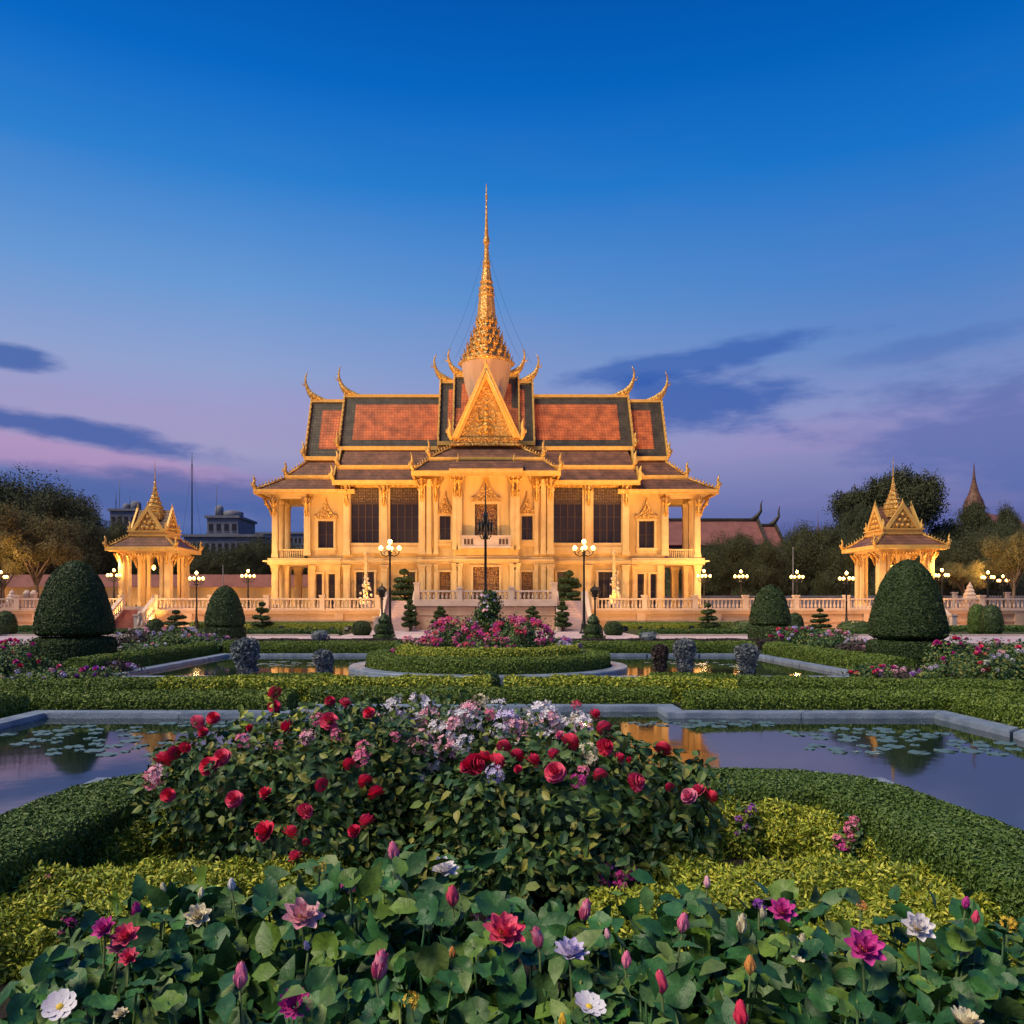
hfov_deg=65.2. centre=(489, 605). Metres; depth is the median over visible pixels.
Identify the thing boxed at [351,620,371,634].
round shrub
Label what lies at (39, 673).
flowering shrub
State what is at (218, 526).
window
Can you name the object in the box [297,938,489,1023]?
lotus plant
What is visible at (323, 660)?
potted plant
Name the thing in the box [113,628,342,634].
clipped hedge
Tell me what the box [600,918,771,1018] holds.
lotus plant
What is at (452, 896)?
lotus plant
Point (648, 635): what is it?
grey shrub
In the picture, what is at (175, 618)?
cloud pine
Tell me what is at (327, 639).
clipped hedge
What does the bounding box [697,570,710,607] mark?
street lamp
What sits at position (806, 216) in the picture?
sky
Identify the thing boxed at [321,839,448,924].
lotus plant
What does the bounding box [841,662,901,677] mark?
flowering shrub
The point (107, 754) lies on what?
lily pad
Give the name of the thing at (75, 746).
lily pad
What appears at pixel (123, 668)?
flowering shrub
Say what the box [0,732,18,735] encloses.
lily pad
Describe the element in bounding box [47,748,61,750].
lily pad
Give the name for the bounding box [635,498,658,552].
window
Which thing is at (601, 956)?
lotus plant
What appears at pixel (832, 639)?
flowering shrub
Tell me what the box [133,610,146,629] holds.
lion statue
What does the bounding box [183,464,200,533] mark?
radio mast
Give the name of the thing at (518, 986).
lotus plant
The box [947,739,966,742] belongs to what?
lily pad
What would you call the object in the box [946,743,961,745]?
lily pad
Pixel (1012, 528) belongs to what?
tree
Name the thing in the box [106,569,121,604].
street lamp
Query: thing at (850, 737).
lily pad
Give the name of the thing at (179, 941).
lotus plant
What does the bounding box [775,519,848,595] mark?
tree
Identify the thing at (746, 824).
flower clump
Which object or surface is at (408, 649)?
ring hedge
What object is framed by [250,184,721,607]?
palace
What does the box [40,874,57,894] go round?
flower clump
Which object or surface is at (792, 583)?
flagpole
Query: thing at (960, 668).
flowering shrub
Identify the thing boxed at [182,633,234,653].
flowering shrub
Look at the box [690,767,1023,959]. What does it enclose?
clipped hedge
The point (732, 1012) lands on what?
lotus plant
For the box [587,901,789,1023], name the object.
lotus plant
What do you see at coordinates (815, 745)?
lily pad
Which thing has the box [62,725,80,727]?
lily pad
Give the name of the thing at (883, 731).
lily pad
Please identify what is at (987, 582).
street lamp
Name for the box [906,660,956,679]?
flowering shrub
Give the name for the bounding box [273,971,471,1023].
flower plant
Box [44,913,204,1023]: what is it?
lotus plant
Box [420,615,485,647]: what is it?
flowering shrub
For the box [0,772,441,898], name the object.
clipped hedge
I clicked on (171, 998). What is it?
lotus plant
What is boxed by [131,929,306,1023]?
lotus plant
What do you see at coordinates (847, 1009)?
lotus plant
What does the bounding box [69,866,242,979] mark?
lotus plant
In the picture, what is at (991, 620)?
round shrub
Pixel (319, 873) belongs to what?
flower plant
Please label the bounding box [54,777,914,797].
bed coping
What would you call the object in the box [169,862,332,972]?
lotus plant
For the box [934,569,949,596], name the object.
street lamp
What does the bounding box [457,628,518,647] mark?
flowering shrub
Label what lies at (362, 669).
island kerb
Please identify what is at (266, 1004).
lotus plant
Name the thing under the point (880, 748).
lily pad
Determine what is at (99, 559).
tree
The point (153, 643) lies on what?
flowering shrub
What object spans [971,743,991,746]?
lily pad
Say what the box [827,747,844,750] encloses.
lily pad
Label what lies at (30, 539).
tree
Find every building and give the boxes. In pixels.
[181,534,271,553]
[255,532,303,552]
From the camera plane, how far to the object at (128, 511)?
170.00 m
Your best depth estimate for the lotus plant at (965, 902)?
3.11 m
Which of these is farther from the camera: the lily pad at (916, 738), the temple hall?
the temple hall
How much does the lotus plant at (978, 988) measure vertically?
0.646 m
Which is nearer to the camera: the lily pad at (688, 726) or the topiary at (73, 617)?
the lily pad at (688, 726)
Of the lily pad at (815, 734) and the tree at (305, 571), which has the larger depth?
the tree at (305, 571)
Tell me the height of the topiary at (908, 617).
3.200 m
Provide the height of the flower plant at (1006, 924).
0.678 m
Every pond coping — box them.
[0,704,1023,740]
[114,653,854,677]
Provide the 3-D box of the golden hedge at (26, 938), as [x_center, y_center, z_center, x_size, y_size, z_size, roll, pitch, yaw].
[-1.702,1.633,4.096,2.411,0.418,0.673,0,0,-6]
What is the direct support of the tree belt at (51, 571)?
on the ground at (3, 1012)
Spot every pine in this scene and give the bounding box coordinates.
[162,610,192,630]
[388,568,413,600]
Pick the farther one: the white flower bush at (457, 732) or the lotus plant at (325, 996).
the white flower bush at (457, 732)
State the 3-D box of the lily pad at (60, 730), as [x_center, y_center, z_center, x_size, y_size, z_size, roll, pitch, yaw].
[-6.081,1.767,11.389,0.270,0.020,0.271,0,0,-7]
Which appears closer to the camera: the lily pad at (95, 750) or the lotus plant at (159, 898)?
the lotus plant at (159, 898)
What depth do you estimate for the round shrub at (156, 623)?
47.68 m
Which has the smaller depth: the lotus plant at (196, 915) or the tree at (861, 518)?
the lotus plant at (196, 915)
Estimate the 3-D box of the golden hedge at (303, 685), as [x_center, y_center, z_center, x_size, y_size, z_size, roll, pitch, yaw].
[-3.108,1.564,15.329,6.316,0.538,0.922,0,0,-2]
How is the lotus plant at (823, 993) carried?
on the ground at (3, 1012)
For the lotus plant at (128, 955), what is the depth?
2.64 m
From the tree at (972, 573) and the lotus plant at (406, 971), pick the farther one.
the tree at (972, 573)
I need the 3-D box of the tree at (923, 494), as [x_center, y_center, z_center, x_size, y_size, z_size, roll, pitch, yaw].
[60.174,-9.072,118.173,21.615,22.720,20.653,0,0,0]
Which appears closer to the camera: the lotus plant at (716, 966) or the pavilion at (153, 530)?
the lotus plant at (716, 966)
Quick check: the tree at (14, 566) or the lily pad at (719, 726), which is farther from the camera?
the tree at (14, 566)
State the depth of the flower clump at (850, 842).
5.30 m
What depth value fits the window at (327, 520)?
69.88 m
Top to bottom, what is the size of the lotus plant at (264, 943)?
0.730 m
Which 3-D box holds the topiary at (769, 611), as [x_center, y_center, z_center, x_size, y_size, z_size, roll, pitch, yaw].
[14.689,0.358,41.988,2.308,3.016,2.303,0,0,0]
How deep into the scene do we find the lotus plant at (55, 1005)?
2.27 m
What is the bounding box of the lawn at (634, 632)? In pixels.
[4,629,1023,709]
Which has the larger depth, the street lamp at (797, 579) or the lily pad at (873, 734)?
the street lamp at (797, 579)
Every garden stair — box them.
[111,598,154,628]
[945,609,957,624]
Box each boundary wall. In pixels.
[4,575,307,607]
[665,596,1023,607]
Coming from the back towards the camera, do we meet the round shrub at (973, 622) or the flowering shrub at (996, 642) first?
the round shrub at (973, 622)
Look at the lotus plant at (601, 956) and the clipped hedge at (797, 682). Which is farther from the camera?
the clipped hedge at (797, 682)
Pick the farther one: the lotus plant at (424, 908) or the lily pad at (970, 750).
the lily pad at (970, 750)
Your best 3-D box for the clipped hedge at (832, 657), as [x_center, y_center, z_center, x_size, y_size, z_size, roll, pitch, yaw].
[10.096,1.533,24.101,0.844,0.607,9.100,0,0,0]
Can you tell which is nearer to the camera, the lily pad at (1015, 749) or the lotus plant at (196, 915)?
the lotus plant at (196, 915)
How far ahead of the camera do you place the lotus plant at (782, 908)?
2.86 m
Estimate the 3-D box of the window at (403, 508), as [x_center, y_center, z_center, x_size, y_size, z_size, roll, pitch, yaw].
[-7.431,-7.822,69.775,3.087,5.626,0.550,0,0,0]
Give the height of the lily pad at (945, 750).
0.020 m
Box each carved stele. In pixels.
[359,550,372,607]
[607,550,620,607]
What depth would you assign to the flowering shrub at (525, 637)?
21.87 m
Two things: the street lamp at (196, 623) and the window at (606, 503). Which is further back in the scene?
the window at (606, 503)
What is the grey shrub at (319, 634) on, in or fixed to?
on the lawn at (634, 632)
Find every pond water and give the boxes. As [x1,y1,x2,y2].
[0,712,1023,829]
[131,657,848,675]
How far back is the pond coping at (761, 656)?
25.64 m
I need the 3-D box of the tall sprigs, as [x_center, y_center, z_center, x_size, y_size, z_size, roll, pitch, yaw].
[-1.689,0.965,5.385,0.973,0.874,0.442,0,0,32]
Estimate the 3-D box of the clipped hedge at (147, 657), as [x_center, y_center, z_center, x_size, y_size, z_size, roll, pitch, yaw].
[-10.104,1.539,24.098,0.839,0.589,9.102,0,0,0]
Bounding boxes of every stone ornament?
[2,589,14,607]
[958,582,976,607]
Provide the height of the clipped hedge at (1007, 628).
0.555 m
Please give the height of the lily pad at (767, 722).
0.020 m
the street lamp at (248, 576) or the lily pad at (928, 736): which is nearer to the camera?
the lily pad at (928, 736)
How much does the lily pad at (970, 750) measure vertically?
0.020 m
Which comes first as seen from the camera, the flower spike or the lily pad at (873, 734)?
the flower spike
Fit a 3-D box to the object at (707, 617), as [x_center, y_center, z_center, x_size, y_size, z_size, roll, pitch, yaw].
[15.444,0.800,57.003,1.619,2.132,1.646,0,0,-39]
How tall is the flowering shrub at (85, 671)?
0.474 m
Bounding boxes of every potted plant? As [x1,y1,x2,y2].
[230,637,259,673]
[312,649,334,672]
[651,643,668,671]
[671,637,696,671]
[733,643,759,671]
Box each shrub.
[0,610,17,634]
[0,637,54,671]
[0,647,30,677]
[0,663,77,678]
[41,658,64,670]
[50,665,126,678]
[101,658,144,672]
[109,627,162,648]
[117,639,175,651]
[145,618,163,633]
[146,624,210,645]
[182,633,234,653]
[311,630,329,640]
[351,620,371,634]
[373,612,396,638]
[389,635,433,653]
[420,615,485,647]
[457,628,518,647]
[477,670,501,686]
[488,611,560,647]
[541,635,587,653]
[581,614,605,638]
[603,621,623,634]
[639,631,659,640]
[727,620,750,628]
[764,626,792,637]
[771,624,825,643]
[790,612,804,628]
[796,628,863,648]
[827,638,873,651]
[836,620,867,628]
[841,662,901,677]
[865,665,926,678]
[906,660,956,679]
[917,633,995,666]
[930,647,998,679]
[967,604,983,633]
[969,637,1023,660]
[973,647,1023,679]
[978,604,1003,633]
[999,642,1023,660]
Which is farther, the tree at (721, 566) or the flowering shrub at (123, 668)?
the tree at (721, 566)
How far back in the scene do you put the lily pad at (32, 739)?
10.56 m
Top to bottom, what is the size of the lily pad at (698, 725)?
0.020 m
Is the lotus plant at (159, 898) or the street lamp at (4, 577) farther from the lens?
the street lamp at (4, 577)
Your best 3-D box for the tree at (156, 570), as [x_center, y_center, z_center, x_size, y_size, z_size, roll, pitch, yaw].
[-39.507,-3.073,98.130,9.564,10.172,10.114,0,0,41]
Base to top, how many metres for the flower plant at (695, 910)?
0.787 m
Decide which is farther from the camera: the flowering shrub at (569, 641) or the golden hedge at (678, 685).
the flowering shrub at (569, 641)
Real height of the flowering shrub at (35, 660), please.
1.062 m
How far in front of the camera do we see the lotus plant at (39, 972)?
2.64 m
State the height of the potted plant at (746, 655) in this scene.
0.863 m
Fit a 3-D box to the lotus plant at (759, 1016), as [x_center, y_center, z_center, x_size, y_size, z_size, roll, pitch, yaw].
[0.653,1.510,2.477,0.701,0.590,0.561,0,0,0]
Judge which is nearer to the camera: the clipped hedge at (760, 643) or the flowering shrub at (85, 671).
the flowering shrub at (85, 671)
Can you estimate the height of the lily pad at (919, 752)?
0.020 m
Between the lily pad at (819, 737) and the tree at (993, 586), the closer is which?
the lily pad at (819, 737)
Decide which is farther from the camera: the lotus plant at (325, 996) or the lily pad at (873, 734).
the lily pad at (873, 734)
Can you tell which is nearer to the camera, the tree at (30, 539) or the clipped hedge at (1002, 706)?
the clipped hedge at (1002, 706)
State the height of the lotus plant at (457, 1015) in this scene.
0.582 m
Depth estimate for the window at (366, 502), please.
69.98 m
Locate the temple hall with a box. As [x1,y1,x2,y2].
[665,501,783,557]
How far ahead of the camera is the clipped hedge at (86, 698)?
13.19 m
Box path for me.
[0,630,1023,642]
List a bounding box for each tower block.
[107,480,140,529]
[204,485,256,533]
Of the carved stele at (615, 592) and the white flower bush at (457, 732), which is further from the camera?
the carved stele at (615, 592)
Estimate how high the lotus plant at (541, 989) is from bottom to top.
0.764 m
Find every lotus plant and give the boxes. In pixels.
[0,906,201,1023]
[0,964,73,1023]
[6,968,168,1023]
[14,926,221,1023]
[15,947,226,1023]
[36,873,233,1009]
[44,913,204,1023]
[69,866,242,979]
[91,967,174,1023]
[97,934,235,1023]
[125,961,314,1023]
[131,883,283,993]
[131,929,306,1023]
[143,895,253,985]
[164,892,336,1023]
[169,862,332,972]
[180,979,298,1023]
[202,896,367,1022]
[212,921,394,1023]
[215,974,347,1023]
[237,947,406,1023]
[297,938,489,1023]
[299,850,459,991]
[319,877,456,943]
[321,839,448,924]
[347,990,469,1023]
[354,852,497,940]
[360,909,535,1023]
[361,886,510,1023]
[362,872,528,996]
[382,848,510,989]
[402,941,536,1023]
[403,911,616,1019]
[437,962,615,1023]
[449,921,633,1023]
[475,936,639,1023]
[488,947,703,1023]
[494,897,651,987]
[514,914,724,1023]
[532,922,694,1023]
[550,967,697,1023]
[558,989,624,1023]
[565,920,708,1018]
[575,980,665,1023]
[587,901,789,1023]
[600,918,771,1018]
[607,868,798,998]
[616,983,768,1023]
[624,940,740,1023]
[628,908,834,1013]
[642,955,859,1023]
[643,964,768,1023]
[678,896,837,1023]
[690,877,854,997]
[694,955,892,1023]
[710,937,854,1023]
[714,959,898,1023]
[733,932,913,1023]
[743,920,975,1023]
[787,902,977,1021]
[804,931,952,1023]
[826,988,983,1023]
[873,889,1020,971]
[875,1001,927,1023]
[879,943,1023,1023]
[906,949,1023,1023]
[933,918,1023,1023]
[936,897,1023,1023]
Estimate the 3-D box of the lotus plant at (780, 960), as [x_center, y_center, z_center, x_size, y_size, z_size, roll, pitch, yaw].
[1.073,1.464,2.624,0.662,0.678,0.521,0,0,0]
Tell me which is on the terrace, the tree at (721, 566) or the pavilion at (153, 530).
the pavilion at (153, 530)
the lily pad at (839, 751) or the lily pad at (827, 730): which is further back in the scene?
the lily pad at (827, 730)
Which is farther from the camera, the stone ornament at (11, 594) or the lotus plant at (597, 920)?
the stone ornament at (11, 594)
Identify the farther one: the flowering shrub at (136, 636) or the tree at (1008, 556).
the tree at (1008, 556)
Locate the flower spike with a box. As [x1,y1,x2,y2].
[476,722,499,753]
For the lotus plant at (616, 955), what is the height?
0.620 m
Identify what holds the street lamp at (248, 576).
on the terrace
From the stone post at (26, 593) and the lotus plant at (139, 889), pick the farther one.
the stone post at (26, 593)
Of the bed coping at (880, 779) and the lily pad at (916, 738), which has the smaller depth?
the bed coping at (880, 779)
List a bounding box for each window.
[208,524,212,531]
[216,524,220,531]
[224,524,228,531]
[232,524,235,531]
[314,498,337,552]
[350,488,380,545]
[388,488,418,545]
[438,494,452,545]
[520,493,533,545]
[554,488,583,545]
[591,488,621,545]
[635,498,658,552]
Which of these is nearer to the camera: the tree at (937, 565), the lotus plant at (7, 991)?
the lotus plant at (7, 991)
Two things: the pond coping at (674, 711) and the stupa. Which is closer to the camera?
the pond coping at (674, 711)
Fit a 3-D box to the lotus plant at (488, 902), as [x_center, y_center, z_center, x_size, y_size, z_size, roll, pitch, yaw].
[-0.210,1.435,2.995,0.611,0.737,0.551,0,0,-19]
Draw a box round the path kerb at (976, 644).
[0,634,1023,645]
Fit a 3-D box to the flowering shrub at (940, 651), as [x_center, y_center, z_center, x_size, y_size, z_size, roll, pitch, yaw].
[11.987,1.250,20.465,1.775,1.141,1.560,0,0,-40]
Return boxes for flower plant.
[245,857,343,973]
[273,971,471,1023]
[275,861,447,1023]
[656,889,851,989]
[763,884,955,1019]
[952,905,1023,1023]
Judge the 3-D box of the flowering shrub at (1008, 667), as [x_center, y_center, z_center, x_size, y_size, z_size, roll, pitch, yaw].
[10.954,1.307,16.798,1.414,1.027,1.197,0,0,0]
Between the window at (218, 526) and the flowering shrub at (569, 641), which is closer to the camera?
the flowering shrub at (569, 641)
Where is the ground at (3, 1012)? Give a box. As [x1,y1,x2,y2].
[0,847,809,1022]
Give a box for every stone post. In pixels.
[23,590,29,607]
[30,590,37,607]
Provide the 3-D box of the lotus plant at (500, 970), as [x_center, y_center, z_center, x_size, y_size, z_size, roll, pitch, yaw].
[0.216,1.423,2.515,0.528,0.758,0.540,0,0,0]
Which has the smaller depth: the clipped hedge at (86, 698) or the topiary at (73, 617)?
the clipped hedge at (86, 698)
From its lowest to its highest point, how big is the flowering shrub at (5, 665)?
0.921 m
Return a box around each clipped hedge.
[0,672,331,690]
[0,688,29,717]
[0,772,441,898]
[4,687,298,711]
[17,625,32,631]
[63,641,217,670]
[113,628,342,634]
[189,621,370,628]
[215,638,419,641]
[223,640,416,653]
[308,685,672,703]
[548,638,789,649]
[572,640,756,653]
[620,621,730,629]
[637,628,867,634]
[648,671,1023,691]
[681,687,981,711]
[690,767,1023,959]
[762,641,916,670]
[949,625,1023,631]
[950,689,1023,729]
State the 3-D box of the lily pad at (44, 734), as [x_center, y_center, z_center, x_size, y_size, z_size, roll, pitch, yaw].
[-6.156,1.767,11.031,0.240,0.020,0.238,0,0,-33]
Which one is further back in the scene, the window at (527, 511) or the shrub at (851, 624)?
the window at (527, 511)
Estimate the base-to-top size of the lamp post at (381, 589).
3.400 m
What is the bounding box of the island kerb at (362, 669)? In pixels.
[349,661,627,682]
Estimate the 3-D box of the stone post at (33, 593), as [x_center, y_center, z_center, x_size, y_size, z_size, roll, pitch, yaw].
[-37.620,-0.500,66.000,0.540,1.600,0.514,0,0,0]
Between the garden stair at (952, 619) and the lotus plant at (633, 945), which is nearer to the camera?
the lotus plant at (633, 945)
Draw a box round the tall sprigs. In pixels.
[195,685,304,758]
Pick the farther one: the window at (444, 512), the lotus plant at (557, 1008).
the window at (444, 512)
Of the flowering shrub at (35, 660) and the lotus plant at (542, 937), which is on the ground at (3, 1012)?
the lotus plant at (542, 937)
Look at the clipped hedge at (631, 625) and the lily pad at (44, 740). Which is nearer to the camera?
the lily pad at (44, 740)
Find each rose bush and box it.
[120,686,463,881]
[406,708,746,925]
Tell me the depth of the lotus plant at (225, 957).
2.66 m
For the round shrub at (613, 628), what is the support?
on the lawn at (634, 632)
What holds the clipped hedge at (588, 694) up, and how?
on the lawn at (634, 632)
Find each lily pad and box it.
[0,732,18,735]
[10,742,29,745]
[23,738,40,740]
[32,730,49,732]
[34,732,52,735]
[37,739,51,741]
[44,752,62,755]
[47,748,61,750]
[52,728,73,731]
[55,732,73,735]
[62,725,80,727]
[63,744,84,748]
[84,748,105,752]
[96,752,117,756]
[104,744,124,747]
[119,739,140,742]
[159,722,175,724]
[680,725,694,727]
[692,724,705,726]
[698,722,717,724]
[711,725,726,727]
[757,721,774,723]
[782,730,799,733]
[790,733,805,735]
[808,733,822,735]
[808,743,825,746]
[812,736,828,739]
[819,729,834,731]
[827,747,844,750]
[830,727,849,729]
[831,750,847,753]
[837,738,856,741]
[843,736,860,738]
[865,750,885,754]
[866,733,885,736]
[872,727,891,730]
[874,747,891,749]
[877,739,897,741]
[879,730,895,732]
[881,736,897,738]
[882,744,904,747]
[907,750,931,754]
[912,737,927,740]
[922,735,939,737]
[933,748,957,752]
[934,732,949,734]
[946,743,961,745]
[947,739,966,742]
[960,749,983,752]
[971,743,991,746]
[973,741,988,743]
[986,752,1008,755]
[993,741,1016,744]
[1004,747,1023,750]
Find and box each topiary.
[30,560,117,665]
[203,585,246,638]
[557,570,581,600]
[747,584,791,638]
[865,559,951,668]
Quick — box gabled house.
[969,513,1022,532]
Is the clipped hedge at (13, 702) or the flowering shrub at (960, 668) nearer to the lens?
the clipped hedge at (13, 702)
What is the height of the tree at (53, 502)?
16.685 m
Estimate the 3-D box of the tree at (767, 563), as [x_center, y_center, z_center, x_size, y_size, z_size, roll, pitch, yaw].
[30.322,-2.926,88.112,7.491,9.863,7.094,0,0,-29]
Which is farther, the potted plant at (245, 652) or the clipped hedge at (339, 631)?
the clipped hedge at (339, 631)
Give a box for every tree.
[0,464,92,574]
[0,500,86,597]
[0,546,42,602]
[19,480,136,574]
[52,512,134,574]
[132,557,191,574]
[189,537,270,574]
[235,533,300,574]
[263,542,307,574]
[464,590,512,639]
[665,542,722,595]
[701,529,758,595]
[732,537,807,595]
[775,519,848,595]
[807,526,875,595]
[822,464,969,543]
[834,502,871,546]
[892,538,951,591]
[918,525,1004,595]
[943,560,986,593]
[954,498,1021,537]
[960,523,1023,595]
[978,529,1023,607]
[991,516,1023,541]
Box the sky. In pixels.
[0,0,1023,540]
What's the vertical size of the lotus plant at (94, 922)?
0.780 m
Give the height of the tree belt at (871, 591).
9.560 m
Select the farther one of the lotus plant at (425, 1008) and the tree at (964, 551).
the tree at (964, 551)
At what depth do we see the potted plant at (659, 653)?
21.39 m
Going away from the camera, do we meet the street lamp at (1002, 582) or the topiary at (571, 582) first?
the topiary at (571, 582)
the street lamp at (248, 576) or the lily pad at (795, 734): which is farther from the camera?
the street lamp at (248, 576)
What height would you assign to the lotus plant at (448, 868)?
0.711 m
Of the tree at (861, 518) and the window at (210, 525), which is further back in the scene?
the window at (210, 525)
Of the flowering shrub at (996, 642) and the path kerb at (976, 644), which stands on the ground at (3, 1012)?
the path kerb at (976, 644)
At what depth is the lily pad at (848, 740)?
10.51 m
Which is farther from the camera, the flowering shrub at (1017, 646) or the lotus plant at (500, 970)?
the flowering shrub at (1017, 646)
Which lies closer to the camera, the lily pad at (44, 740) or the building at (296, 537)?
the lily pad at (44, 740)
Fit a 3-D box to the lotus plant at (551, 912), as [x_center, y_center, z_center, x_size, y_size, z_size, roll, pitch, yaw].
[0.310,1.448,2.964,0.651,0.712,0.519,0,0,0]
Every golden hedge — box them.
[0,880,390,984]
[9,806,369,913]
[156,673,491,701]
[503,673,738,702]
[586,875,1017,970]
[632,794,963,918]
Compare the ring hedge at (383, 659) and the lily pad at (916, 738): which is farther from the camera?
the ring hedge at (383, 659)
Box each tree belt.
[0,564,137,574]
[665,555,1023,595]
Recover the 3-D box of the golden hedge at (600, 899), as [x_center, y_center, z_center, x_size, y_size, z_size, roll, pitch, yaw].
[1.701,1.638,4.093,2.418,0.405,0.668,0,0,6]
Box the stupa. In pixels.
[962,466,985,512]
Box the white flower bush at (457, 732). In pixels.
[287,687,613,853]
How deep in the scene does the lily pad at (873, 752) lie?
9.61 m
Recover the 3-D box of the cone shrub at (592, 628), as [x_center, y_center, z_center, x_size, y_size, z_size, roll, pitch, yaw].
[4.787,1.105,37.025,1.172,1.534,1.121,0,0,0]
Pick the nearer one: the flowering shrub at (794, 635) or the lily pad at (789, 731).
the lily pad at (789, 731)
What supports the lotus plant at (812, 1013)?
on the ground at (3, 1012)
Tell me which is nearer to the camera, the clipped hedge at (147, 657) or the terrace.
the clipped hedge at (147, 657)
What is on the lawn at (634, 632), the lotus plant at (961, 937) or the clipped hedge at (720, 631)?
the clipped hedge at (720, 631)
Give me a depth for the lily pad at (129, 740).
10.47 m
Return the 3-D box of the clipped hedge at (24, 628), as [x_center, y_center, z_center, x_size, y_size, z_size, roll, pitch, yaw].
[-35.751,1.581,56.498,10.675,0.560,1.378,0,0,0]
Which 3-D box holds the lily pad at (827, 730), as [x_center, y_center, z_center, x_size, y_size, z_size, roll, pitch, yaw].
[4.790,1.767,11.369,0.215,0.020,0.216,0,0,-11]
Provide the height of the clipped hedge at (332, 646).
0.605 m
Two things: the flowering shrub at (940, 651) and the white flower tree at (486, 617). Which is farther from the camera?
the white flower tree at (486, 617)
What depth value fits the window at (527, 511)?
68.28 m
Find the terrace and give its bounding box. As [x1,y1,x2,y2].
[0,582,1023,630]
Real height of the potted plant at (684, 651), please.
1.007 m
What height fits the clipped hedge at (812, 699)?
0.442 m
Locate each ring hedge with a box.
[366,648,610,674]
[395,641,580,657]
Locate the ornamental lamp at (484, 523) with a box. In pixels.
[478,483,492,591]
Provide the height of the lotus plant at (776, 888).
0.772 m
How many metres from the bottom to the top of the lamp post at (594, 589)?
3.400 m
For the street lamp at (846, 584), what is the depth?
60.45 m
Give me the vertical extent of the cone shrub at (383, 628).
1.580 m
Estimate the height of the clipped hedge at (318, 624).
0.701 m
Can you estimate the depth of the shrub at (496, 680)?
16.49 m
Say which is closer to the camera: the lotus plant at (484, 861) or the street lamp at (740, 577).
the lotus plant at (484, 861)
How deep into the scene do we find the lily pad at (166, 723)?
12.01 m
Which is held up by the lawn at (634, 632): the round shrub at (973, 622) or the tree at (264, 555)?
the round shrub at (973, 622)
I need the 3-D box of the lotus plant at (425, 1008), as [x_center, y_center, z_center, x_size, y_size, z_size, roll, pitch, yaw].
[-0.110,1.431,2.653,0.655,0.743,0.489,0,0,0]
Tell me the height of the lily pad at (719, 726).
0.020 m
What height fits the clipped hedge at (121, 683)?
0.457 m
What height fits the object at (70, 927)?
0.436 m
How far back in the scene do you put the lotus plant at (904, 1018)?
2.50 m
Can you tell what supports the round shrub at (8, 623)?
on the lawn at (634, 632)
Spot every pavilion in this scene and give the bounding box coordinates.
[102,475,203,609]
[839,459,951,607]
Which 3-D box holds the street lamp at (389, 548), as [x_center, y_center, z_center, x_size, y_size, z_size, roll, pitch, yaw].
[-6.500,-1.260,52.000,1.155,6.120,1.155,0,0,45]
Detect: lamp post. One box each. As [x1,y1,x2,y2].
[376,584,387,614]
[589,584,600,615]
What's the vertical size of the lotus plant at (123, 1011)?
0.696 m
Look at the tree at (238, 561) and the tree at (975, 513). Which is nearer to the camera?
the tree at (238, 561)
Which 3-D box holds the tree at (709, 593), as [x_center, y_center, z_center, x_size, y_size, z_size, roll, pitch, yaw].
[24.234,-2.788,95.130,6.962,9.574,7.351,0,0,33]
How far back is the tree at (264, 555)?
97.66 m
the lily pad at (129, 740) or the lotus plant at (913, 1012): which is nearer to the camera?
the lotus plant at (913, 1012)
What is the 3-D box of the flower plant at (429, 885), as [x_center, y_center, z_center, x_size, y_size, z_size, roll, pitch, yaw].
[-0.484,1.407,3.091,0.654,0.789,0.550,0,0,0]
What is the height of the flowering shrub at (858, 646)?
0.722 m
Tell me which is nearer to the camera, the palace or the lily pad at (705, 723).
the lily pad at (705, 723)
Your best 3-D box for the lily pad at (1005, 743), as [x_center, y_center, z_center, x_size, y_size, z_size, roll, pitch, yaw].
[6.630,1.767,10.294,0.260,0.020,0.259,0,0,-42]
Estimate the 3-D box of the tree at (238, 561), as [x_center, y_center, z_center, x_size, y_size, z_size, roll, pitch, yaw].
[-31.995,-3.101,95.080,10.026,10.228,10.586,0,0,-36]
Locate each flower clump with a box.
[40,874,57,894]
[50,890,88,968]
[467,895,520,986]
[588,862,649,894]
[731,799,763,857]
[828,813,871,872]
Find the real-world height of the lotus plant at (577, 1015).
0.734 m
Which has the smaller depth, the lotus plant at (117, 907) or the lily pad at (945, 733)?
the lotus plant at (117, 907)
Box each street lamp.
[0,571,7,603]
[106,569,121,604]
[188,571,204,628]
[241,570,254,607]
[378,540,401,633]
[572,540,595,633]
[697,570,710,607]
[734,570,747,607]
[790,571,803,594]
[838,571,854,620]
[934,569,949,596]
[981,571,994,604]
[996,575,1009,607]
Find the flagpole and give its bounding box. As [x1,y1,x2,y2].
[792,547,793,594]
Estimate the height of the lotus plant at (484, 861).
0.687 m
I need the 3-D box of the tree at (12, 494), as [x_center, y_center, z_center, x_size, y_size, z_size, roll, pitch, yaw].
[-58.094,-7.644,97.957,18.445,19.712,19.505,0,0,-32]

